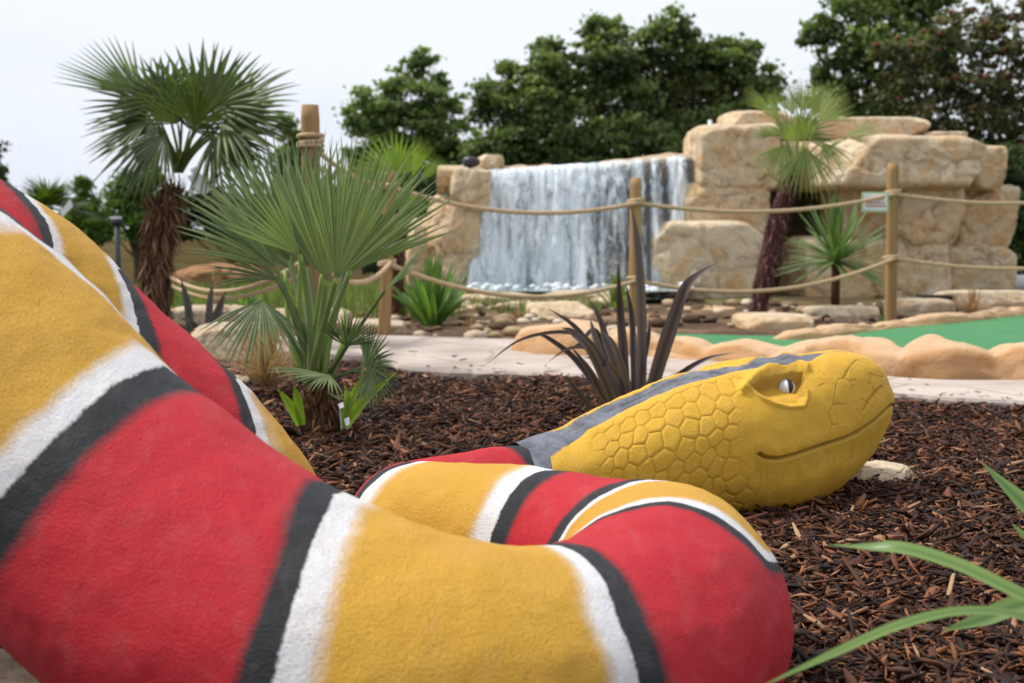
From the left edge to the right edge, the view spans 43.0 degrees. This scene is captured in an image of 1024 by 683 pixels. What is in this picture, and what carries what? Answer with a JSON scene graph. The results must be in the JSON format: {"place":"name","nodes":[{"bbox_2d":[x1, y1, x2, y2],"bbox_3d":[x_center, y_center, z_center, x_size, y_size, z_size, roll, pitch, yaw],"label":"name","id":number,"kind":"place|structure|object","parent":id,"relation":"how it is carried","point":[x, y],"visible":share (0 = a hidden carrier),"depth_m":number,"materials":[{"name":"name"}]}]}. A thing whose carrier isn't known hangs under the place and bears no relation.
{"place":"outdoors","nodes":[
{"label":"outdoors","id":0,"kind":"place"},
{"bbox_2d":[133,278,466,319],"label":"long grass","id":1,"kind":"structure","parent":0,"point":[354,296],"depth_m":10.81,"materials":[{"name":"green plant"}]},
{"bbox_2d":[0,0,1023,228],"label":"sky","id":2,"kind":"structure","parent":0,"point":[327,45],"materials":[{"name":"white"}]},
{"bbox_2d":[0,358,1023,682],"bbox_3d":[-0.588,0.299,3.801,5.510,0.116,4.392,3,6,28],"label":"bark mulch","id":3,"kind":"object","parent":0,"point":[804,544],"visible":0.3,"depth_m":2.94,"materials":[{"name":"brown wood"}]},
{"bbox_2d":[0,648,39,682],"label":"half buried stone","id":4,"kind":"object","parent":3,"relation":"on","point":[12,670],"visible":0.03,"depth_m":1.64,"materials":[{"name":"beige stone"}]},
{"bbox_2d":[236,376,249,382],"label":"rough stone","id":5,"kind":"object","parent":3,"relation":"on","point":[246,379],"visible":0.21,"depth_m":5.27,"materials":[{"name":"beige stone"}]},
{"bbox_2d":[212,301,337,386],"bbox_3d":[-0.923,0.002,4.916,0.554,0.341,0.576,0,5,0],"label":"grass tuft","id":6,"kind":"object","parent":3,"relation":"on","point":[262,378],"visible":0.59,"depth_m":4.90,"materials":[{"name":"plant"}]},
{"bbox_2d":[277,385,304,425],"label":"palm seedling","id":7,"kind":"object","parent":3,"relation":"on","point":[295,409],"visible":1,"depth_m":3.96,"materials":[{"name":"green plant"}]},
{"bbox_2d":[296,104,324,303],"bbox_3d":[-0.890,-0.402,5.787,0.125,1.287,0.125,0,5,0],"label":"rope fence post","id":8,"kind":"object","parent":3,"relation":"on","point":[310,121],"visible":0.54,"depth_m":5.71,"materials":[{"name":"brown wood"}]},
{"bbox_2d":[170,274,297,299],"bbox_3d":[-1.722,-0.370,7.647,0.023,0.265,3.126,-3,6,-30],"label":"rope","id":9,"kind":"object","parent":8,"relation":"attached to","point":[259,292],"visible":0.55,"depth_m":7.31,"materials":[{"name":"fabric"}]},
{"bbox_2d":[171,262,297,292],"bbox_3d":[-1.713,-0.424,7.592,0.023,0.297,3.220,-3,6,-29],"label":"rope","id":10,"kind":"object","parent":8,"relation":"attached to","point":[251,286],"visible":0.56,"depth_m":7.35,"materials":[{"name":"fabric"}]},
{"bbox_2d":[314,261,391,284],"bbox_3d":[-0.776,-0.358,6.549,0.025,0.152,1.616,1,5,6],"label":"rope","id":11,"kind":"object","parent":8,"relation":"attached to","point":[384,269],"visible":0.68,"depth_m":6.76,"materials":[{"name":"fabric"}]},
{"bbox_2d":[321,153,387,187],"bbox_3d":[-0.788,-0.872,6.502,0.021,0.167,1.616,1,5,7],"label":"rope","id":12,"kind":"object","parent":8,"relation":"attached to","point":[334,164],"visible":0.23,"depth_m":6.16,"materials":[{"name":"fabric"}]},
{"bbox_2d":[174,131,461,433],"bbox_3d":[-0.682,-0.159,4.191,1.065,1.122,1.028,0,5,0],"label":"fan palm","id":13,"kind":"object","parent":3,"relation":"on","point":[293,216],"visible":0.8,"depth_m":3.94,"materials":[{"name":"green plant"}]},
{"bbox_2d":[338,402,343,429],"bbox_3d":[-0.491,0.215,3.732,0.013,0.083,0.023,-3,6,-27],"label":"plant tag","id":14,"kind":"object","parent":3,"relation":"in","point":[341,405],"visible":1,"depth_m":3.73,"materials":[{"name":"white plastic"}]},
{"bbox_2d":[344,417,349,429],"bbox_3d":[-0.474,0.237,3.734,0.013,0.039,0.023,-2,6,-24],"label":"plant tag","id":15,"kind":"object","parent":3,"relation":"on","point":[347,421],"visible":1,"depth_m":3.73,"materials":[{"name":"white plastic"}]},
{"bbox_2d":[341,372,396,428],"bbox_3d":[-0.417,0.174,3.813,0.179,0.178,0.021,2,5,16],"label":"palm seedling","id":16,"kind":"object","parent":3,"relation":"on","point":[351,410],"visible":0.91,"depth_m":3.83,"materials":[{"name":"green plant"}]},
{"bbox_2d":[0,179,894,682],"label":"snake sculpture","id":17,"kind":"object","parent":3,"relation":"on","point":[174,507],"visible":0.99,"depth_m":1.50,"materials":[{"name":"paint"}]},
{"bbox_2d":[484,206,733,409],"bbox_3d":[0.253,-0.074,4.231,0.709,0.746,0.610,-3,6,-32],"label":"bronze flax","id":18,"kind":"object","parent":3,"relation":"on","point":[611,367],"visible":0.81,"depth_m":4.36,"materials":[{"name":"plant"}]},
{"bbox_2d":[848,460,912,481],"bbox_3d":[0.921,0.356,3.363,0.251,0.095,0.208,0,5,0],"label":"half buried stone","id":19,"kind":"object","parent":3,"relation":"on","point":[886,470],"visible":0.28,"depth_m":3.30,"materials":[{"name":"beige stone"}]},
{"bbox_2d":[768,463,1023,682],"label":"green flax","id":20,"kind":"object","parent":3,"relation":"on","point":[1012,605],"visible":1,"depth_m":1.38,"materials":[{"name":"green plant"}]},
{"bbox_2d":[85,229,1020,338],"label":"ground","id":21,"kind":"structure","parent":0,"point":[719,327],"depth_m":9.83,"materials":[{"name":"soil"}]},
{"bbox_2d":[0,140,22,187],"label":"conifer","id":22,"kind":"object","parent":21,"relation":"on","point":[4,169],"visible":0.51,"depth_m":15.90,"materials":[{"name":"green plant"}]},
{"bbox_2d":[19,174,107,224],"bbox_3d":[-4.562,-0.958,12.975,1.056,1.440,0.975,0,5,0],"label":"palm tree","id":23,"kind":"object","parent":21,"relation":"on","point":[52,196],"visible":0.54,"depth_m":12.85,"materials":[{"name":"green plant"}]},
{"bbox_2d":[60,200,72,216],"bbox_3d":[-4.228,-1.262,12.337,0.125,0.179,0.001,0,5,0],"label":"plant label","id":24,"kind":"object","parent":23,"relation":"hanging from","point":[68,206],"visible":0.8,"depth_m":12.34,"materials":[{"name":"white plastic"}]},
{"bbox_2d":[63,171,122,247],"bbox_3d":[-7.599,-1.889,22.950,1.441,2.222,0.919,0,5,0],"label":"conifer","id":25,"kind":"object","parent":21,"relation":"on","point":[99,232],"visible":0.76,"depth_m":22.78,"materials":[{"name":"green plant"}]},
{"bbox_2d":[109,217,122,268],"bbox_3d":[-2.877,-0.515,9.492,0.090,0.791,0.084,0,5,0],"label":"lamp bollard","id":26,"kind":"object","parent":21,"relation":"on","point":[116,222],"visible":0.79,"depth_m":9.46,"materials":[{"name":"grey metal"}]},
{"bbox_2d":[95,165,190,285],"bbox_3d":[-6.901,-2.051,23.865,1.982,2.398,1.201,1,5,16],"label":"round shrub","id":27,"kind":"object","parent":21,"relation":"on","point":[128,210],"visible":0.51,"depth_m":23.68,"materials":[{"name":"green plant"}]},
{"bbox_2d":[52,35,301,319],"bbox_3d":[-1.780,-0.752,6.995,1.350,1.873,0.840,0,5,0],"label":"palm tree","id":28,"kind":"object","parent":21,"relation":"on","point":[176,97],"visible":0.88,"depth_m":6.89,"materials":[{"name":"green plant"}]},
{"bbox_2d":[187,166,210,193],"bbox_3d":[-1.642,-0.841,6.814,0.126,0.156,0.026,1,5,13],"label":"plant label","id":29,"kind":"object","parent":28,"relation":"attached to","point":[197,184],"visible":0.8,"depth_m":6.82,"materials":[{"name":"white plastic"}]},
{"bbox_2d":[179,277,225,331],"bbox_3d":[-1.647,-0.190,6.844,0.250,0.308,0.182,-2,6,-23],"label":"dark agave","id":30,"kind":"object","parent":21,"relation":"on","point":[211,315],"visible":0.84,"depth_m":6.88,"materials":[{"name":"grey plant"}]},
{"bbox_2d":[212,269,222,303],"bbox_3d":[-2.131,-0.282,9.412,0.074,0.501,0.074,0,5,0],"label":"rope fence post","id":31,"kind":"object","parent":21,"relation":"on","point":[216,278],"visible":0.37,"depth_m":9.37,"materials":[{"name":"brown wood"}]},
{"bbox_2d":[171,304,266,330],"bbox_3d":[-1.748,-0.143,7.820,0.582,0.152,0.407,0,5,0],"label":"rough stone","id":32,"kind":"object","parent":21,"relation":"on","point":[199,315],"visible":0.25,"depth_m":7.63,"materials":[{"name":"beige stone"}]},
{"bbox_2d":[225,288,268,306],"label":"plant","id":33,"kind":"object","parent":32,"relation":"on","point":[247,300],"visible":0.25,"depth_m":7.90,"materials":[{"name":"green plant"}]},
{"bbox_2d":[172,262,272,288],"bbox_3d":[-3.804,-0.817,16.990,1.330,0.454,1.030,0,5,0],"label":"earth mound","id":34,"kind":"object","parent":21,"relation":"on","point":[198,273],"visible":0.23,"depth_m":16.56,"materials":[{"name":"brown soil"}]},
{"bbox_2d":[191,322,275,362],"bbox_3d":[-1.357,0.011,6.326,0.394,0.202,0.408,0,5,0],"label":"rough stone","id":35,"kind":"object","parent":21,"relation":"on","point":[203,339],"visible":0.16,"depth_m":6.16,"materials":[{"name":"beige stone"}]},
{"bbox_2d":[95,237,405,282],"bbox_3d":[-7.500,-1.591,25.915,12.090,0.980,0.138,0,5,0],"label":"board fence","id":36,"kind":"object","parent":21,"relation":"on","point":[187,257],"visible":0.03,"depth_m":25.94,"materials":[{"name":"brown wood"}]},
{"bbox_2d":[179,149,335,262],"bbox_3d":[-4.707,-2.172,23.730,3.707,2.667,1.993,0,5,0],"label":"hedge shrub","id":37,"kind":"object","parent":21,"relation":"on","point":[193,211],"visible":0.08,"depth_m":23.75,"materials":[{"name":"green plant"}]},
{"bbox_2d":[266,113,300,174],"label":"broadleaf tree","id":38,"kind":"object","parent":21,"relation":"on","point":[292,133],"visible":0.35,"depth_m":29.61,"materials":[{"name":"green plant"}]},
{"bbox_2d":[350,318,406,334],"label":"rough stone","id":39,"kind":"object","parent":21,"relation":"on","point":[398,326],"visible":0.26,"depth_m":7.96,"materials":[{"name":"beige stone"}]},
{"bbox_2d":[335,161,459,274],"bbox_3d":[-1.862,-1.802,20.835,2.792,2.225,1.355,0,5,0],"label":"hedge shrub","id":40,"kind":"object","parent":21,"relation":"on","point":[424,184],"visible":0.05,"depth_m":20.70,"materials":[{"name":"green plant"}]},
{"bbox_2d":[352,128,444,320],"bbox_3d":[-0.837,-0.822,9.514,0.775,1.482,0.392,2,6,23],"label":"palm tree","id":41,"kind":"object","parent":21,"relation":"on","point":[400,158],"visible":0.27,"depth_m":9.52,"materials":[{"name":"green plant"}]},
{"bbox_2d":[332,45,483,194],"bbox_3d":[-1.998,-3.602,26.817,3.526,4.907,2.201,0,5,0],"label":"broadleaf tree","id":42,"kind":"object","parent":21,"relation":"on","point":[380,115],"visible":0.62,"depth_m":26.33,"materials":[{"name":"green plant"}]},
{"bbox_2d":[392,251,475,325],"bbox_3d":[-0.585,-0.371,9.079,0.655,0.600,0.740,5,7,41],"label":"flax plant","id":43,"kind":"object","parent":21,"relation":"on","point":[435,304],"visible":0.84,"depth_m":8.99,"materials":[{"name":"green plant"}]},
{"bbox_2d":[405,154,503,294],"bbox_3d":[-0.569,-1.101,12.967,0.982,1.497,1.397,0,5,0],"label":"rock shoulder","id":44,"kind":"object","parent":21,"relation":"on","point":[472,185],"visible":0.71,"depth_m":12.40,"materials":[{"name":"stone"}]},
{"bbox_2d":[463,156,479,167],"bbox_3d":[-0.386,-1.695,12.447,0.156,0.154,0.110,-1,5,-14],"label":"spotlight","id":45,"kind":"object","parent":44,"relation":"on","point":[471,161],"visible":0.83,"depth_m":12.41,"materials":[{"name":"black metal"}]},
{"bbox_2d":[462,315,477,326],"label":"grass tuft","id":46,"kind":"object","parent":21,"relation":"on","point":[466,322],"visible":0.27,"depth_m":8.90,"materials":[{"name":"brown plant"}]},
{"bbox_2d":[405,290,601,315],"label":"weeds","id":47,"kind":"object","parent":21,"relation":"on","point":[522,305],"visible":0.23,"depth_m":10.55,"materials":[{"name":"green plant"}]},
{"bbox_2d":[460,290,648,307],"bbox_3d":[0.081,-0.261,11.319,2.134,0.341,1.207,0,5,0],"label":"pool rim","id":48,"kind":"object","parent":21,"relation":"on","point":[512,303],"visible":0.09,"depth_m":11.42,"materials":[{"name":"stone"}]},
{"bbox_2d":[526,301,595,317],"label":"boulder","id":49,"kind":"object","parent":21,"relation":"on","point":[572,309],"visible":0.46,"depth_m":9.76,"materials":[{"name":"stone"}]},
{"bbox_2d":[450,9,684,166],"bbox_3d":[1.150,-3.576,23.596,4.708,4.828,2.267,0,5,0],"label":"broadleaf tree","id":50,"kind":"object","parent":21,"relation":"on","point":[538,101],"visible":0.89,"depth_m":23.26,"materials":[{"name":"green plant"}]},
{"bbox_2d":[178,298,962,338],"bbox_3d":[0.779,-0.163,9.354,7.912,0.100,4.001,0,5,0],"label":"rubble","id":51,"kind":"object","parent":21,"relation":"on","point":[506,322],"visible":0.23,"depth_m":9.21,"materials":[{"name":"stone"}]},
{"bbox_2d":[487,153,692,292],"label":"waterfall cliff","id":52,"kind":"structure","parent":21,"relation":"on","point":[613,255],"depth_m":13.18,"materials":[{"name":"stone"}]},
{"bbox_2d":[466,156,687,299],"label":"waterfall","id":53,"kind":"structure","parent":52,"relation":"attached to","point":[500,259],"depth_m":12.47,"materials":[{"name":"liquid"}]},
{"bbox_2d":[590,271,651,310],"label":"flax plant","id":54,"kind":"object","parent":21,"relation":"on","point":[612,300],"visible":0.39,"depth_m":10.40,"materials":[{"name":"green plant"}]},
{"bbox_2d":[626,178,644,326],"bbox_3d":[0.758,-0.478,7.989,0.114,1.046,0.115,0,5,0],"label":"rope fence post","id":55,"kind":"object","parent":21,"relation":"on","point":[635,189],"visible":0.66,"depth_m":7.95,"materials":[{"name":"brown wood"}]},
{"bbox_2d":[390,257,1023,298],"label":"rope","id":56,"kind":"object","parent":55,"relation":"attached to","point":[508,295],"visible":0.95,"depth_m":8.19,"materials":[{"name":"fabric"}]},
{"bbox_2d":[391,187,1023,214],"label":"rope","id":57,"kind":"object","parent":55,"relation":"attached to","point":[563,212],"visible":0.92,"depth_m":8.15,"materials":[{"name":"fabric"}]},
{"bbox_2d":[861,192,888,211],"bbox_3d":[2.499,-0.960,8.947,0.182,0.137,0.012,0,5,0],"label":"warning sign","id":58,"kind":"object","parent":57,"relation":"hanging from","point":[880,205],"visible":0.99,"depth_m":8.94,"materials":[{"name":"white plastic"}]},
{"bbox_2d":[602,0,796,154],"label":"broadleaf tree","id":59,"kind":"object","parent":21,"relation":"on","point":[697,73],"visible":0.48,"depth_m":24.07,"materials":[{"name":"green plant"}]},
{"bbox_2d":[684,306,735,309],"bbox_3d":[1.594,-0.205,10.666,0.570,0.164,0.495,0,5,0],"label":"kerb","id":60,"kind":"object","parent":21,"relation":"on","point":[715,307],"visible":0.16,"depth_m":10.60,"materials":[{"name":"beige stone"}]},
{"bbox_2d":[644,110,788,298],"bbox_3d":[2.026,-1.284,12.996,1.424,2.030,1.539,0,5,0],"label":"rock stack","id":61,"kind":"object","parent":21,"relation":"on","point":[724,150],"visible":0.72,"depth_m":12.36,"materials":[{"name":"stone"}]},
{"bbox_2d":[511,318,1023,379],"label":"rocky kerb","id":62,"kind":"structure","parent":21,"relation":"on","point":[931,356],"depth_m":5.59,"materials":[{"name":"beige stone"}]},
{"bbox_2d":[732,312,813,329],"bbox_3d":[1.790,-0.114,8.924,0.518,0.162,0.602,0,5,0],"label":"flat stone","id":63,"kind":"object","parent":21,"relation":"on","point":[767,321],"visible":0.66,"depth_m":8.65,"materials":[{"name":"stone"}]},
{"bbox_2d":[742,79,886,311],"bbox_3d":[2.167,-1.025,9.622,1.046,1.882,0.693,0,5,0],"label":"palm tree","id":64,"kind":"object","parent":21,"relation":"on","point":[775,228],"visible":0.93,"depth_m":9.50,"materials":[{"name":"green plant"}]},
{"bbox_2d":[776,188,898,304],"bbox_3d":[2.487,-0.714,9.981,1.063,1.040,1.194,0,5,0],"label":"yucca","id":65,"kind":"object","parent":21,"relation":"on","point":[834,249],"visible":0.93,"depth_m":9.94,"materials":[{"name":"green plant"}]},
{"bbox_2d":[659,315,1023,349],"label":"putting green","id":66,"kind":"object","parent":21,"relation":"on","point":[987,334],"visible":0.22,"depth_m":7.75,"materials":[{"name":"green carpet"}]},
{"bbox_2d":[803,305,880,321],"bbox_3d":[2.485,-0.184,9.722,0.589,0.170,0.406,0,5,0],"label":"walling stone","id":67,"kind":"object","parent":21,"relation":"on","point":[845,313],"visible":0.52,"depth_m":9.55,"materials":[{"name":"beige stone"}]},
{"bbox_2d":[876,314,883,322],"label":"plant","id":68,"kind":"object","parent":21,"relation":"on","point":[881,318],"visible":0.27,"depth_m":9.34,"materials":[{"name":"green plant"}]},
{"bbox_2d":[793,0,977,116],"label":"broadleaf tree","id":69,"kind":"object","parent":21,"relation":"on","point":[825,29],"visible":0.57,"depth_m":21.45,"materials":[{"name":"green plant"}]},
{"bbox_2d":[882,163,901,320],"bbox_3d":[2.649,-0.647,9.079,0.127,1.189,0.123,0,5,0],"label":"rope fence post","id":70,"kind":"object","parent":21,"relation":"on","point":[890,299],"visible":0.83,"depth_m":9.04,"materials":[{"name":"brown wood"}]},
{"bbox_2d":[769,117,1020,298],"bbox_3d":[3.786,-1.237,13.311,2.382,2.155,3.290,0,5,0],"label":"rock arch","id":71,"kind":"object","parent":21,"relation":"on","point":[958,165],"visible":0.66,"depth_m":12.27,"materials":[{"name":"stone"}]},
{"bbox_2d":[773,307,1023,339],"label":"rocky kerb","id":72,"kind":"structure","parent":21,"relation":"on","point":[830,330],"depth_m":8.30,"materials":[{"name":"beige stone"}]},
{"bbox_2d":[876,297,955,319],"bbox_3d":[3.035,-0.224,9.819,0.552,0.208,0.410,0,5,0],"label":"walling stone","id":73,"kind":"object","parent":21,"relation":"on","point":[912,306],"visible":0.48,"depth_m":9.62,"materials":[{"name":"beige stone"}]},
{"bbox_2d":[915,295,952,300],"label":"timber block","id":74,"kind":"structure","parent":73,"relation":"on","point":[949,297],"depth_m":9.89,"materials":[{"name":"wood"}]},
{"bbox_2d":[848,0,1023,180],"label":"rowan tree","id":75,"kind":"object","parent":21,"relation":"on","point":[973,105],"visible":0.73,"depth_m":19.59,"materials":[{"name":"green plant"}]},
{"bbox_2d":[955,287,992,312],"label":"grass tuft","id":76,"kind":"object","parent":21,"relation":"on","point":[973,304],"visible":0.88,"depth_m":9.71,"materials":[{"name":"beige plant"}]},
{"bbox_2d":[933,290,1023,312],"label":"walling stone","id":77,"kind":"object","parent":21,"relation":"on","point":[1005,298],"visible":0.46,"depth_m":9.94,"materials":[{"name":"beige stone"}]},
{"bbox_2d":[971,137,1023,274],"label":"hedge shrub","id":78,"kind":"object","parent":21,"relation":"on","point":[1015,168],"visible":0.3,"depth_m":17.78,"materials":[{"name":"green plant"}]},
{"bbox_2d":[478,283,677,290],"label":"pool water","id":79,"kind":"structure","parent":0,"point":[544,289],"depth_m":11.94,"materials":[{"name":"grey liquid"}]},
{"bbox_2d":[466,282,693,297],"bbox_3d":[0.622,-0.481,12.110,2.162,0.156,0.368,0,5,0],"label":"foam","id":80,"kind":"object","parent":79,"relation":"on","point":[559,285],"visible":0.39,"depth_m":12.03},
{"bbox_2d":[276,334,1023,407],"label":"path","id":81,"kind":"structure","parent":0,"point":[435,353],"depth_m":5.81,"materials":[{"name":"beige concrete"}]},
{"bbox_2d":[259,308,351,335],"bbox_3d":[-1.195,-0.110,7.520,0.519,0.156,0.410,0,5,0],"label":"rough stone","id":82,"kind":"object","parent":81,"relation":"on","point":[281,311],"visible":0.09,"depth_m":7.38,"materials":[{"name":"beige stone"}]},
{"bbox_2d":[377,172,399,334],"bbox_3d":[-0.701,-0.430,7.391,0.137,1.058,0.111,0,5,0],"label":"rope fence post","id":83,"kind":"object","parent":81,"relation":"on","point":[385,301],"visible":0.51,"depth_m":7.38,"materials":[{"name":"brown wood"}]},
{"bbox_2d":[377,347,1021,398],"bbox_3d":[0.782,0.140,5.403,3.661,0.013,0.660,3,6,31],"label":"stray bark","id":84,"kind":"object","parent":81,"relation":"on","point":[663,377],"visible":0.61,"depth_m":5.61,"materials":[{"name":"brown wood"}]},
{"bbox_2d":[1015,275,1023,289],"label":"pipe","id":85,"kind":"object","parent":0,"point":[1019,284],"depth_m":13.53,"materials":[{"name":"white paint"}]}
]}

